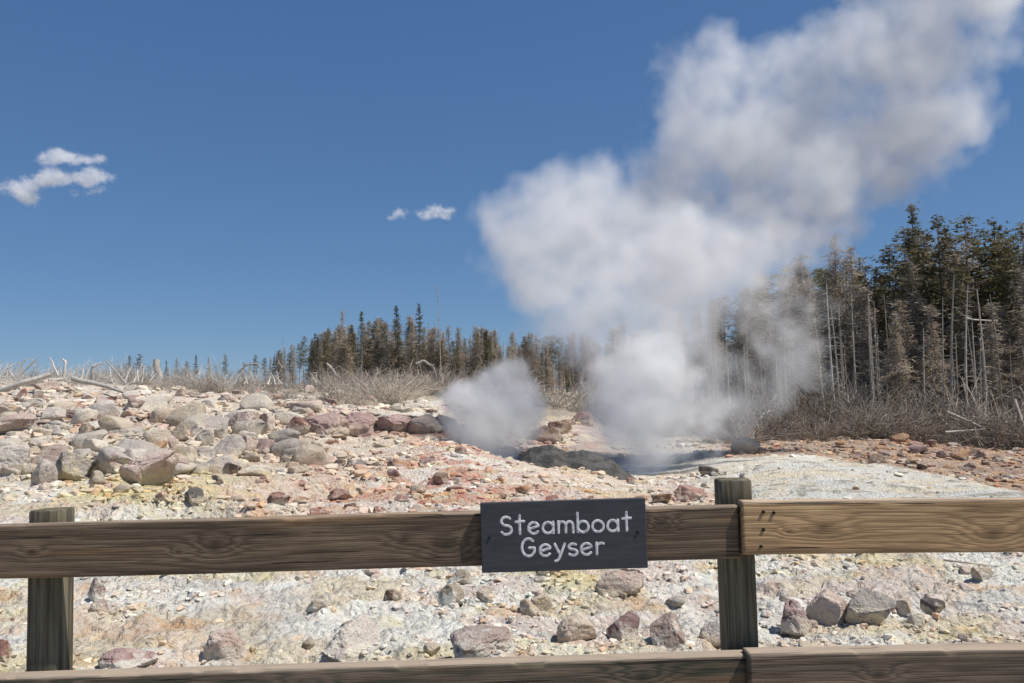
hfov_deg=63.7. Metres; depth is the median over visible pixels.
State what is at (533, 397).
dead shrub
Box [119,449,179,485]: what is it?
boulder
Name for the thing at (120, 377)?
bare branch
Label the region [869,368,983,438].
dead shrub
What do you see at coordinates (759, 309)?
dying tree
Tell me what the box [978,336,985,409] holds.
dead tree
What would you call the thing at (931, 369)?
dying tree
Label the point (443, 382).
dead shrub
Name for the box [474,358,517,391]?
dead shrub
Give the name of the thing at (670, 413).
dead shrub
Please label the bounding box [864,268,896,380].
spruce tree
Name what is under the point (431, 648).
rock
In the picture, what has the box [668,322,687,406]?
spruce tree
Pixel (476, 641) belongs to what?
boulder
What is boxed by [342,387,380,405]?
dead shrub
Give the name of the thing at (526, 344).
pine tree
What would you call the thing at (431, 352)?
dying tree
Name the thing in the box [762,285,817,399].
dying tree
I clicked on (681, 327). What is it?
dying tree
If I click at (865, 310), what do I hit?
dying tree
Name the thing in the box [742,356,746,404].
dead tree
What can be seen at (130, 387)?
rock
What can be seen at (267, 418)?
boulder
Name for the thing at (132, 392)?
rock
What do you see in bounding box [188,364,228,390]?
dead shrub
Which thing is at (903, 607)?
boulder
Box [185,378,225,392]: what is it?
dead shrub
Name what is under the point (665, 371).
dead tree
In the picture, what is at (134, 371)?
dead shrub
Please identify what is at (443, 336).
dying tree
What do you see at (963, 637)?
rock
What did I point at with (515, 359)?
dying tree
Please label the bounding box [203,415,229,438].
rock
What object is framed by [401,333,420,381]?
dying tree
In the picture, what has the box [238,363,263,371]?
bare branch
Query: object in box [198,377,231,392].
dead shrub
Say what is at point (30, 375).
dead shrub
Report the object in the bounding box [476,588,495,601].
rock
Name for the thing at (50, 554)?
wooden fence
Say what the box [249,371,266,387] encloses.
dead shrub
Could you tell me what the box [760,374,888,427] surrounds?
dead shrub
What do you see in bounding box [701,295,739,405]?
pine tree
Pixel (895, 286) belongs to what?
dead tree
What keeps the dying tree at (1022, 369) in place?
on the ground
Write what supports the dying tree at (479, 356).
on the ground
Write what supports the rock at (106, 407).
on the ground
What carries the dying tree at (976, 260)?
on the ground
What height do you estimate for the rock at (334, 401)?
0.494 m
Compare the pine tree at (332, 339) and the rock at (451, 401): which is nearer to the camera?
the rock at (451, 401)
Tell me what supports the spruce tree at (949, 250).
on the ground
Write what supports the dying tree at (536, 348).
on the ground
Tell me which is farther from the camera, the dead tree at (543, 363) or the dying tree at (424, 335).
the dying tree at (424, 335)
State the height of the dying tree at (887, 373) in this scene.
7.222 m
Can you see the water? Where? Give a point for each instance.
(645, 469)
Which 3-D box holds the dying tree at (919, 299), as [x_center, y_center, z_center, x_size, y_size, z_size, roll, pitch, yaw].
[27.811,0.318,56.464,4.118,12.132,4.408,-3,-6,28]
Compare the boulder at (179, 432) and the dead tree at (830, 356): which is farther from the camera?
the dead tree at (830, 356)
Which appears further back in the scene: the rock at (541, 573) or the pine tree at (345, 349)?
the pine tree at (345, 349)
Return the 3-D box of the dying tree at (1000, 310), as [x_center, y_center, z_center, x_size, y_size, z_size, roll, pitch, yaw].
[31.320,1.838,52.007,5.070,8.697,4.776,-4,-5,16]
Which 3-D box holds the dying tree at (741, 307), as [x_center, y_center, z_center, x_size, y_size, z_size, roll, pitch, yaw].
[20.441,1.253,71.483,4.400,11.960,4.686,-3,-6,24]
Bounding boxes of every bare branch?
[2,361,18,378]
[13,359,25,379]
[19,359,36,376]
[49,357,58,375]
[62,359,68,377]
[90,362,104,380]
[104,369,120,383]
[106,360,126,384]
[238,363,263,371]
[269,358,281,386]
[416,360,436,375]
[943,558,991,565]
[956,309,996,328]
[1013,399,1023,427]
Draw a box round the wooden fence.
[0,477,1023,682]
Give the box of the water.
[621,464,678,474]
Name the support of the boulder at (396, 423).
on the ground
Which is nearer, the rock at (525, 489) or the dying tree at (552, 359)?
the rock at (525, 489)
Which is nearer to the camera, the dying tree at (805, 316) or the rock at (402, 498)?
the rock at (402, 498)
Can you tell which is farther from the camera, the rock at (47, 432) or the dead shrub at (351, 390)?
the dead shrub at (351, 390)
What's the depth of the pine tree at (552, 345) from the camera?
103.33 m
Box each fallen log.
[0,372,50,391]
[48,378,64,380]
[71,376,125,393]
[945,428,986,441]
[946,411,990,433]
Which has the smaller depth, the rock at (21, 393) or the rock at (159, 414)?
the rock at (159, 414)
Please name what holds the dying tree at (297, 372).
on the ground
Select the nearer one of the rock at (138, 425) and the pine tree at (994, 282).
the rock at (138, 425)
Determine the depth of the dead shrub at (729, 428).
44.05 m
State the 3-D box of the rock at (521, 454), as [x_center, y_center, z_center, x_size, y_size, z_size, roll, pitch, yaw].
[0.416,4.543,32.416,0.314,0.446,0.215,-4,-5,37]
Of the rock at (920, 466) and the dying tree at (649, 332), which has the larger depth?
the dying tree at (649, 332)
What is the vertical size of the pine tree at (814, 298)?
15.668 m
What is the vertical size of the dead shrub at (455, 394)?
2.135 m
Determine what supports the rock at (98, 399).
on the ground
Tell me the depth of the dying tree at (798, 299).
63.28 m
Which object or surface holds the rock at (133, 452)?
on the ground
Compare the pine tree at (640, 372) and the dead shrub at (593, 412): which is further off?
the pine tree at (640, 372)
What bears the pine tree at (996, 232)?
on the ground
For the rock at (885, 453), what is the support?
on the ground
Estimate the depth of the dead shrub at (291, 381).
67.12 m
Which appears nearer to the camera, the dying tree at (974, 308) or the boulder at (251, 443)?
the boulder at (251, 443)
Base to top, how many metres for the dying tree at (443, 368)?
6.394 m
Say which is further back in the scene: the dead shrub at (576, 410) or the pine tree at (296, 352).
the pine tree at (296, 352)
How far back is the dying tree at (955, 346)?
60.34 m
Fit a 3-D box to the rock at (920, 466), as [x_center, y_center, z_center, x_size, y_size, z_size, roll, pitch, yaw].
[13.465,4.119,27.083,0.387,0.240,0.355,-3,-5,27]
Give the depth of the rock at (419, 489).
15.70 m
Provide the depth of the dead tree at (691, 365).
66.04 m
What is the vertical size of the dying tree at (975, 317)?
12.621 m
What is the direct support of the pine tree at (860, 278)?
on the ground
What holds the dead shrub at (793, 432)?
on the ground
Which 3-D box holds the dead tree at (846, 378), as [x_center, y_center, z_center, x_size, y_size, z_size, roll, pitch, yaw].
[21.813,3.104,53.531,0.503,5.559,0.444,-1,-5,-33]
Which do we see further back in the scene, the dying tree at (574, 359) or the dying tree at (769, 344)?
the dying tree at (574, 359)
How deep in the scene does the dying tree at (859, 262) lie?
74.69 m
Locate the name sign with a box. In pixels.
[480,497,647,572]
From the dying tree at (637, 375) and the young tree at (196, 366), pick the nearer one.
the young tree at (196, 366)
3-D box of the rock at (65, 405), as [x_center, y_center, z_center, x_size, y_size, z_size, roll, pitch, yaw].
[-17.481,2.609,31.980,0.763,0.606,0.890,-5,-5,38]
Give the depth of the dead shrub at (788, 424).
45.75 m
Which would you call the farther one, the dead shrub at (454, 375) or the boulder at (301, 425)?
the dead shrub at (454, 375)
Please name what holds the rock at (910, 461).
on the ground
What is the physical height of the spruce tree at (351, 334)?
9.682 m
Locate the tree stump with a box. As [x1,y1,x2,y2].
[153,359,162,379]
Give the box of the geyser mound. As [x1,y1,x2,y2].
[520,445,635,479]
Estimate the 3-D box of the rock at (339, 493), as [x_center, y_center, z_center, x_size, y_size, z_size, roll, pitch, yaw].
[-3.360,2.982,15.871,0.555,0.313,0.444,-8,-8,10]
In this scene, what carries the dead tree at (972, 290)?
on the ground
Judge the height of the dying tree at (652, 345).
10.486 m
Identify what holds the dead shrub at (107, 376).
on the ground
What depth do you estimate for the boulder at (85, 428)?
21.77 m
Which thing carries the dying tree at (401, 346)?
on the ground
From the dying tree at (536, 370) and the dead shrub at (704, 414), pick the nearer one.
the dead shrub at (704, 414)
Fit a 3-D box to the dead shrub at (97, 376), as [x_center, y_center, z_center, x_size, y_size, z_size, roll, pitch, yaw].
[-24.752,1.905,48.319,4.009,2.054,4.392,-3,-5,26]
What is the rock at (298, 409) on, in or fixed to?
on the ground
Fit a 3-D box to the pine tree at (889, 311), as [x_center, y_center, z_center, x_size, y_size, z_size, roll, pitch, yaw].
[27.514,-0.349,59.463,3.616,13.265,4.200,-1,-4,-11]
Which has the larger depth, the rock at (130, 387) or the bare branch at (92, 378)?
the bare branch at (92, 378)
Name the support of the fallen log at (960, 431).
on the ground
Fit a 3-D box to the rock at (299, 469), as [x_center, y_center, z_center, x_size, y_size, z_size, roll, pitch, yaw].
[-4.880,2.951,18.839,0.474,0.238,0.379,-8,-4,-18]
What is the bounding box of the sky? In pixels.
[0,0,1023,403]
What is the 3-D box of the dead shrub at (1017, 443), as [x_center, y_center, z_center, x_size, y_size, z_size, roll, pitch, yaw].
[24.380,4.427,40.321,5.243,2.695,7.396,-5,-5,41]
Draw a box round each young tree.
[193,355,198,375]
[270,356,276,383]
[304,333,320,383]
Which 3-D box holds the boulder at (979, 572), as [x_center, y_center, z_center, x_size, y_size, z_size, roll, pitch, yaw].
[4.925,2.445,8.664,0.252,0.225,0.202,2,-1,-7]
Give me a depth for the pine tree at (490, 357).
103.46 m
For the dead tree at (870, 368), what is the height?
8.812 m
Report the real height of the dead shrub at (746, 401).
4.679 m
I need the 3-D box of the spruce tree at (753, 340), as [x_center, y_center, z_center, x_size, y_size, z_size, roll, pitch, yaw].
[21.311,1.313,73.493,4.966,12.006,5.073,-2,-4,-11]
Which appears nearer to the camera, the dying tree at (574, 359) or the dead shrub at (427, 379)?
the dead shrub at (427, 379)
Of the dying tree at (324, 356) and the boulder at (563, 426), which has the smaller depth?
the boulder at (563, 426)
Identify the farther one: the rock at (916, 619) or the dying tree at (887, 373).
the dying tree at (887, 373)
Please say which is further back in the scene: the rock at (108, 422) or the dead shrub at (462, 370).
the dead shrub at (462, 370)
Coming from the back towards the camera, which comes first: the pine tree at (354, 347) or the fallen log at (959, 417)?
the pine tree at (354, 347)
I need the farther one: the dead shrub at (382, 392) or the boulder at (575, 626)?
the dead shrub at (382, 392)
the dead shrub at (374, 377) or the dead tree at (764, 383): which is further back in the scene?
the dead tree at (764, 383)
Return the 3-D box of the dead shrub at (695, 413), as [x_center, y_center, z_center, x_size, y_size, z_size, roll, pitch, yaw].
[13.264,3.867,53.578,8.608,5.136,10.854,-2,-4,4]
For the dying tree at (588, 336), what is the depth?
98.13 m
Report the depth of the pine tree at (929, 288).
61.35 m
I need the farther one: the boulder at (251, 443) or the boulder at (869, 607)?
the boulder at (251, 443)
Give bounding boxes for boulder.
[0,412,36,434]
[0,444,32,474]
[0,638,11,663]
[31,458,57,484]
[42,420,78,434]
[55,452,94,480]
[77,423,95,434]
[87,457,99,474]
[87,577,105,601]
[97,648,157,668]
[106,461,123,473]
[108,427,144,438]
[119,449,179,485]
[171,421,189,441]
[184,487,204,505]
[195,428,213,445]
[202,628,247,660]
[214,434,246,458]
[230,411,257,428]
[242,436,258,450]
[260,413,274,431]
[273,436,291,441]
[286,416,310,434]
[305,412,349,438]
[323,614,379,661]
[346,412,377,436]
[375,414,413,432]
[406,414,444,433]
[435,414,456,428]
[435,583,463,605]
[450,625,515,657]
[526,425,562,443]
[548,419,571,433]
[556,612,596,642]
[595,568,644,597]
[606,611,639,640]
[650,611,688,651]
[674,485,703,501]
[699,620,719,646]
[730,438,759,453]
[780,598,811,635]
[806,588,848,625]
[845,587,895,625]
[895,597,913,616]
[970,565,993,580]
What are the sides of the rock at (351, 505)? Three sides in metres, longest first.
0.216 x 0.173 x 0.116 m
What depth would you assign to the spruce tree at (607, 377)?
86.47 m
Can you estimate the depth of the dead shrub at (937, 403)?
48.14 m
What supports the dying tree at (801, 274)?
on the ground
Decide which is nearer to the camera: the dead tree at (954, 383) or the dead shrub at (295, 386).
the dead tree at (954, 383)
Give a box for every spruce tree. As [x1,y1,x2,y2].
[309,340,325,375]
[347,324,355,359]
[351,311,370,376]
[386,305,408,381]
[401,321,414,379]
[408,303,433,378]
[443,341,460,377]
[481,330,499,381]
[521,345,534,385]
[558,348,572,392]
[566,358,574,391]
[598,345,607,395]
[601,355,613,393]
[655,335,682,404]
[659,326,683,403]
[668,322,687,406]
[674,330,702,405]
[688,313,716,410]
[705,299,729,393]
[734,290,768,411]
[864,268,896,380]
[896,202,949,375]
[938,231,958,381]
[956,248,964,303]
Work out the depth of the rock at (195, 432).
25.38 m
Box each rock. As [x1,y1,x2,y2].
[0,405,13,412]
[0,411,16,416]
[0,438,22,445]
[1,467,20,474]
[15,388,26,400]
[15,428,29,433]
[26,398,47,408]
[28,437,47,445]
[30,427,52,437]
[30,456,42,463]
[31,380,59,389]
[31,454,58,470]
[32,389,43,397]
[38,444,67,455]
[40,407,66,420]
[52,401,76,409]
[66,410,75,418]
[70,408,98,424]
[71,431,102,448]
[73,448,91,455]
[82,438,108,450]
[88,400,119,418]
[88,470,106,484]
[88,599,108,612]
[94,397,109,402]
[96,446,130,470]
[97,429,108,437]
[98,415,134,430]
[105,396,116,400]
[110,446,124,452]
[113,483,130,492]
[117,438,159,453]
[122,390,139,396]
[123,448,147,458]
[124,384,136,390]
[124,395,137,399]
[125,393,171,411]
[127,397,144,407]
[132,422,145,433]
[143,428,171,447]
[148,407,174,423]
[154,440,166,447]
[154,490,169,501]
[165,401,205,426]
[167,435,177,447]
[168,446,197,461]
[173,463,196,475]
[175,388,184,395]
[178,458,189,474]
[183,413,209,429]
[188,390,201,394]
[190,427,202,436]
[190,461,209,473]
[191,422,205,430]
[196,447,215,459]
[201,399,218,409]
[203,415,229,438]
[207,454,247,473]
[211,474,223,484]
[220,394,230,399]
[224,462,240,473]
[227,409,260,425]
[230,419,263,433]
[237,465,272,475]
[238,430,256,438]
[239,393,272,410]
[243,452,260,461]
[254,422,268,434]
[257,439,275,454]
[267,428,300,439]
[267,492,290,504]
[270,438,302,457]
[275,411,303,424]
[280,456,292,462]
[281,446,299,456]
[288,400,322,412]
[288,464,308,473]
[291,406,306,413]
[291,443,329,465]
[293,496,306,503]
[298,480,305,485]
[302,637,317,648]
[303,407,313,414]
[305,385,314,391]
[305,599,326,611]
[310,508,329,514]
[311,441,327,450]
[325,398,337,404]
[326,488,350,500]
[335,458,345,465]
[344,503,356,507]
[346,459,366,466]
[364,569,379,574]
[372,506,386,512]
[383,588,401,600]
[387,458,395,465]
[387,468,399,477]
[393,459,410,468]
[395,494,407,501]
[410,485,425,493]
[417,594,424,600]
[419,456,434,464]
[423,642,440,656]
[426,409,437,412]
[432,471,448,484]
[444,398,460,404]
[446,484,461,489]
[449,569,472,584]
[453,477,460,483]
[454,446,466,453]
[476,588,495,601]
[515,485,530,494]
[518,451,524,459]
[520,598,538,616]
[531,590,542,596]
[531,593,552,611]
[535,576,545,582]
[536,571,559,575]
[546,495,559,499]
[573,411,592,425]
[626,477,633,483]
[650,494,671,502]
[664,595,685,606]
[698,465,718,475]
[779,591,788,600]
[797,642,812,646]
[809,619,817,628]
[836,440,847,447]
[846,589,855,597]
[851,452,862,454]
[866,453,884,462]
[877,451,890,455]
[889,433,908,443]
[897,453,907,456]
[905,458,917,465]
[907,613,924,627]
[909,444,927,453]
[916,463,927,468]
[920,597,945,615]
[923,439,936,446]
[924,594,942,599]
[936,450,948,457]
[950,449,970,460]
[955,473,969,477]
[957,633,972,641]
[959,583,974,591]
[960,564,971,573]
[964,462,975,467]
[969,448,978,454]
[974,451,986,458]
[992,454,1004,459]
[1010,602,1019,606]
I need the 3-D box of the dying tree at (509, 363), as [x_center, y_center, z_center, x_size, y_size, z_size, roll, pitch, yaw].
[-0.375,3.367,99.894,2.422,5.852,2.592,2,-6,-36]
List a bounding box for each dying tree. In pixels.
[205,358,210,378]
[264,357,272,383]
[276,353,281,381]
[277,347,291,382]
[277,355,283,380]
[285,345,298,382]
[288,346,299,381]
[302,338,312,383]
[305,334,326,376]
[315,340,326,380]
[320,331,333,377]
[326,331,338,380]
[326,331,354,377]
[331,328,352,382]
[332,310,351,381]
[332,323,342,367]
[345,333,359,379]
[355,323,375,380]
[355,330,374,376]
[358,337,374,374]
[359,321,374,353]
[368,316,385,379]
[371,323,402,375]
[373,320,390,376]
[382,330,407,377]
[384,319,407,375]
[393,328,407,369]
[400,319,421,380]
[401,315,417,373]
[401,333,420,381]
[417,326,428,372]
[420,344,436,379]
[423,328,444,378]
[423,331,436,359]
[424,336,435,377]
[425,328,437,367]
[429,330,448,378]
[431,332,453,378]
[431,340,452,377]
[445,325,452,372]
[447,339,467,378]
[449,327,468,378]
[461,338,471,380]
[462,325,490,383]
[467,333,487,378]
[469,333,487,382]
[483,332,499,379]
[490,329,501,381]
[493,345,507,383]
[493,353,504,382]
[502,346,516,385]
[503,333,520,382]
[508,346,518,381]
[508,353,518,385]
[513,348,526,386]
[515,346,530,384]
[521,333,542,392]
[525,348,537,388]
[529,351,542,389]
[533,335,544,390]
[537,346,555,390]
[541,343,554,392]
[545,335,558,385]
[548,350,554,392]
[555,357,563,390]
[558,333,578,391]
[563,338,580,389]
[565,331,580,385]
[572,339,598,392]
[574,333,587,387]
[575,335,602,390]
[576,334,591,380]
[577,343,589,391]
[578,347,593,398]
[586,335,608,390]
[593,344,605,387]
[593,344,606,396]
[601,345,617,395]
[605,333,623,388]
[607,328,632,402]
[611,329,625,392]
[617,343,642,401]
[618,324,635,384]
[620,332,647,399]
[624,344,639,395]
[627,340,645,402]
[638,345,655,403]
[639,354,662,406]
[643,329,662,402]
[648,314,689,410]
[650,330,662,404]
[658,322,666,402]
[661,324,683,402]
[662,312,700,397]
[672,304,720,410]
[678,318,690,389]
[687,312,700,403]
[688,323,720,394]
[692,296,734,413]
[695,340,714,405]
[700,309,731,405]
[703,303,731,399]
[716,302,733,404]
[720,290,773,403]
[722,289,762,404]
[725,286,773,405]
[727,309,742,394]
[729,312,740,394]
[735,272,791,405]
[740,296,775,399]
[751,282,773,407]
[757,304,785,406]
[758,273,776,314]
[761,280,823,405]
[762,271,824,403]
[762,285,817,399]
[762,287,783,407]
[770,294,831,411]
[776,261,834,382]
[778,266,790,338]
[779,264,829,389]
[784,290,841,409]
[786,278,834,415]
[798,269,835,397]
[803,233,877,403]
[819,245,886,399]
[819,257,857,393]
[823,256,858,404]
[831,268,872,387]
[834,256,882,395]
[844,284,889,400]
[845,280,884,398]
[873,283,905,380]
[874,279,895,386]
[874,323,931,411]
[875,298,931,404]
[875,312,926,408]
[881,382,895,412]
[891,256,913,376]
[891,259,936,395]
[893,279,956,398]
[899,238,931,374]
[910,252,949,383]
[911,354,935,407]
[911,366,917,396]
[915,301,963,414]
[917,334,945,400]
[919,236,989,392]
[920,229,937,282]
[922,253,1003,407]
[927,360,958,403]
[938,283,971,401]
[947,335,983,420]
[949,260,989,398]
[949,263,990,395]
[959,242,976,272]
[962,300,1016,420]
[964,256,1006,402]
[964,324,1013,412]
[973,304,1023,408]
[982,266,1023,399]
[986,278,1023,400]
[988,234,1018,384]
[989,370,1011,420]
[995,262,1023,406]
[1003,328,1023,410]
[1005,306,1023,412]
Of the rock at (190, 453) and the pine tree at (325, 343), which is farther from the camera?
the pine tree at (325, 343)
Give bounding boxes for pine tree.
[133,354,143,371]
[221,354,228,375]
[252,355,259,374]
[261,358,267,377]
[273,351,283,369]
[285,352,292,382]
[291,343,304,384]
[297,336,310,381]
[317,331,336,379]
[318,329,334,375]
[338,339,352,378]
[347,332,359,361]
[361,320,387,371]
[369,340,385,380]
[370,318,392,343]
[430,340,451,374]
[478,338,503,374]
[483,350,496,378]
[520,336,529,379]
[532,340,544,364]
[538,335,557,391]
[550,334,563,377]
[550,336,570,388]
[598,328,626,397]
[625,328,657,403]
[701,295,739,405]
[727,291,765,364]
[756,272,813,413]
[770,253,825,329]
[799,275,822,407]
[807,279,862,392]
[808,268,827,403]
[808,268,842,407]
[814,266,846,370]
[814,295,843,406]
[840,264,896,374]
[858,226,948,380]
[859,249,923,349]
[880,227,942,299]
[901,214,973,396]
[908,251,960,347]
[920,214,1013,389]
[959,217,1022,390]
[967,246,1023,382]
[971,249,1021,382]
[975,234,1023,382]
[983,230,1019,299]
[986,221,1023,341]
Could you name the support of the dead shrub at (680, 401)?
on the ground
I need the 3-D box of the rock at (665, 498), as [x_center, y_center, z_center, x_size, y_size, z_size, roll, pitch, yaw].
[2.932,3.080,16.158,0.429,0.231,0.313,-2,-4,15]
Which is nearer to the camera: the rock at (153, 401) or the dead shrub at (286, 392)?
the rock at (153, 401)
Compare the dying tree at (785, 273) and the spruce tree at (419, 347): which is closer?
the dying tree at (785, 273)
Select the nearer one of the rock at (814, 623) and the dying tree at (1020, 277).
the rock at (814, 623)
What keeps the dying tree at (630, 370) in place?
on the ground
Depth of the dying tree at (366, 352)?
124.31 m
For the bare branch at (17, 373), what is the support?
on the ground
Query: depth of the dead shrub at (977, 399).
43.25 m
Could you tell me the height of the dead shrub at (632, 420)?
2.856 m
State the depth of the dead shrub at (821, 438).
41.48 m
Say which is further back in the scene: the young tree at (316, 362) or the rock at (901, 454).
the young tree at (316, 362)
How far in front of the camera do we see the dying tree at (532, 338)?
97.45 m
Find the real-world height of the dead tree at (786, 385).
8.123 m
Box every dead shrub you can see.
[0,353,40,380]
[0,365,22,383]
[7,365,71,381]
[12,370,43,386]
[17,361,52,385]
[20,361,90,384]
[48,364,108,384]
[62,354,144,383]
[75,363,124,380]
[94,357,147,382]
[94,363,156,385]
[99,363,148,385]
[103,360,159,384]
[119,362,173,383]
[122,365,149,386]
[134,360,162,384]
[137,374,177,389]
[147,366,192,388]
[153,365,203,384]
[156,357,223,383]
[160,372,185,386]
[161,367,208,388]
[164,356,236,390]
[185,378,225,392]
[188,361,264,392]
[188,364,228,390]
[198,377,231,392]
[200,366,243,383]
[210,368,253,388]
[216,376,263,393]
[217,378,260,393]
[226,363,278,388]
[242,369,296,392]
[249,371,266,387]
[262,378,302,400]
[270,385,320,400]
[275,370,316,388]
[288,376,302,392]
[295,363,344,389]
[300,366,379,392]
[304,359,400,393]
[305,356,363,404]
[312,370,345,387]
[326,378,380,399]
[330,360,447,400]
[336,386,382,405]
[341,387,384,401]
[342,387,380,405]
[345,366,381,396]
[348,362,394,390]
[352,363,447,385]
[362,368,439,396]
[364,374,420,405]
[367,372,404,395]
[370,370,400,389]
[375,371,446,399]
[375,389,404,404]
[377,375,440,399]
[378,366,417,382]
[399,353,439,395]
[403,366,470,397]
[406,368,446,387]
[415,366,459,396]
[418,369,457,382]
[422,363,487,389]
[424,356,491,387]
[425,369,467,397]
[435,375,478,400]
[439,369,481,394]
[456,378,487,397]
[458,356,558,401]
[463,364,485,392]
[471,359,497,394]
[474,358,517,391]
[475,371,546,401]
[490,368,534,395]
[492,360,544,407]
[503,380,549,396]
[504,380,552,406]
[506,366,612,409]
[553,363,615,413]
[559,379,665,409]
[564,383,646,408]
[566,370,606,401]
[570,383,642,411]
[570,394,617,415]
[577,389,650,418]
[581,378,692,424]
[583,399,638,427]
[596,388,695,435]
[596,400,612,420]
[602,404,673,433]
[603,403,628,423]
[619,382,732,433]
[623,390,691,432]
[646,388,700,420]
[647,374,839,443]
[652,389,752,437]
[653,364,778,432]
[660,396,697,435]
[680,414,755,442]
[688,386,741,424]
[693,400,789,443]
[698,369,782,422]
[702,392,838,434]
[705,400,755,428]
[706,401,821,441]
[713,419,744,437]
[724,427,757,443]
[742,370,922,426]
[750,374,870,420]
[752,409,815,436]
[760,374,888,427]
[766,365,846,437]
[767,422,799,441]
[768,414,816,440]
[772,405,867,441]
[774,387,886,422]
[779,368,894,425]
[794,376,863,431]
[795,349,958,408]
[797,387,914,440]
[799,374,903,409]
[800,366,997,433]
[806,400,889,438]
[809,383,891,414]
[818,386,915,436]
[832,404,941,437]
[835,397,929,438]
[840,398,922,438]
[847,380,995,441]
[860,384,946,441]
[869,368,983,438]
[877,385,993,427]
[879,390,914,420]
[884,365,1023,442]
[884,381,989,424]
[895,376,970,428]
[906,404,948,442]
[924,385,1023,449]
[928,371,1023,424]
[936,412,1007,444]
[943,422,992,444]
[944,384,1023,447]
[947,382,1023,449]
[948,421,993,444]
[972,409,995,443]
[981,405,1023,449]
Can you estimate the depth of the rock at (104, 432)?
22.36 m
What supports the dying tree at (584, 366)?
on the ground
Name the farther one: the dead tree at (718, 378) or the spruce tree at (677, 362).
the spruce tree at (677, 362)
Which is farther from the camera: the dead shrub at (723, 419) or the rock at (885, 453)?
the dead shrub at (723, 419)
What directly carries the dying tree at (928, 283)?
on the ground
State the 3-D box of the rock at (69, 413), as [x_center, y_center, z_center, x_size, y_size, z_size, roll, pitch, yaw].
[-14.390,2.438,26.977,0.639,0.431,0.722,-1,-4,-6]
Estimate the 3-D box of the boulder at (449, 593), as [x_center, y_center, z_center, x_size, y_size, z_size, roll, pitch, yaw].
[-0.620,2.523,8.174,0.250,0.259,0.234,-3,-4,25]
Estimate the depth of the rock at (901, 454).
31.92 m
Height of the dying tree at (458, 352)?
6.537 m
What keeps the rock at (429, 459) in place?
on the ground
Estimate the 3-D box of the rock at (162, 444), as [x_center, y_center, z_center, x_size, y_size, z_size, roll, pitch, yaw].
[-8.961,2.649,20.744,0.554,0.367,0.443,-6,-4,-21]
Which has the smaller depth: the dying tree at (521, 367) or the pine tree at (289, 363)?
the dying tree at (521, 367)
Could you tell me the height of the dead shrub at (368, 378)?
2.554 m
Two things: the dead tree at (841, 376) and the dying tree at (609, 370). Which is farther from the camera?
the dying tree at (609, 370)
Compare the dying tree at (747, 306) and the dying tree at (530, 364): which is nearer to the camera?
the dying tree at (747, 306)
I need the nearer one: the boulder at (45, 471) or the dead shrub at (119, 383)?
the boulder at (45, 471)
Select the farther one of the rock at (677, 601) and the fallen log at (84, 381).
the fallen log at (84, 381)
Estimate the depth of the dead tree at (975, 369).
47.68 m
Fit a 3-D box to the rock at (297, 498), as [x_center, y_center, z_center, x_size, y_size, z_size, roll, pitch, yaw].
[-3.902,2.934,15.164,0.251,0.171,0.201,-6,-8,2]
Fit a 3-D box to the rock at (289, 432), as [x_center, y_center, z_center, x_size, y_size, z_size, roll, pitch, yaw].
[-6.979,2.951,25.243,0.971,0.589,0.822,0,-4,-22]
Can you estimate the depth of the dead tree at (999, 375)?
47.06 m
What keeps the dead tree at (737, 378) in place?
on the ground
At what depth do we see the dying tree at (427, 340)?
118.88 m
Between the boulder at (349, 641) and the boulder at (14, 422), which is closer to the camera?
the boulder at (349, 641)
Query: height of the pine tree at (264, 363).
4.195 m
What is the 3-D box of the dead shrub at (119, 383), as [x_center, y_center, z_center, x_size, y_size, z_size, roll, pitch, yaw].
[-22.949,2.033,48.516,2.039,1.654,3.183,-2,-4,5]
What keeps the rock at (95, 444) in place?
on the ground
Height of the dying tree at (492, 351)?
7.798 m
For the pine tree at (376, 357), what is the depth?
112.35 m
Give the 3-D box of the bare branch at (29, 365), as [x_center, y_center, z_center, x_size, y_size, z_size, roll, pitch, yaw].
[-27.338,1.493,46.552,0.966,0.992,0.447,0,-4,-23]
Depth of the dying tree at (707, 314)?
78.38 m
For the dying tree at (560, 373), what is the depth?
91.36 m
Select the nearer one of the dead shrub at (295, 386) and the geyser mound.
the geyser mound
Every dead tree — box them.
[435,282,441,375]
[542,340,543,392]
[571,340,573,393]
[660,327,668,411]
[687,343,692,415]
[690,334,693,414]
[692,345,694,411]
[693,333,701,400]
[702,355,708,411]
[705,351,711,419]
[709,340,719,403]
[711,336,719,405]
[717,347,720,411]
[725,341,731,403]
[735,354,740,409]
[741,326,751,406]
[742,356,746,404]
[758,335,766,405]
[762,363,767,411]
[767,314,785,404]
[780,319,787,406]
[793,354,796,402]
[812,316,826,401]
[815,283,840,404]
[830,304,840,399]
[837,312,844,398]
[838,307,846,398]
[840,267,849,396]
[844,352,849,403]
[848,292,861,405]
[864,300,876,407]
[866,293,875,400]
[872,303,884,410]
[876,324,881,408]
[882,299,890,397]
[888,244,906,383]
[920,328,927,404]
[937,299,949,415]
[942,275,960,418]
[952,334,959,407]
[953,360,956,411]
[955,285,975,411]
[963,313,978,417]
[969,324,978,420]
[971,289,997,424]
[972,257,976,398]
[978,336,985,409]
[989,294,1007,417]
[1007,338,1015,416]
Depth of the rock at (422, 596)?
8.50 m
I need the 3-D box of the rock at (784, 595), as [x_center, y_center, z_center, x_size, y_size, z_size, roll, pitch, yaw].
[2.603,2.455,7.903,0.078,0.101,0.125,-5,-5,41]
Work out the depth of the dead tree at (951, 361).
47.50 m
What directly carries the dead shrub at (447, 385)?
on the ground
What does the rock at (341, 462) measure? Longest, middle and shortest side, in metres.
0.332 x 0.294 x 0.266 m
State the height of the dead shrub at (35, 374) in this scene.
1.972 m
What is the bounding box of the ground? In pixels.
[0,380,1023,672]

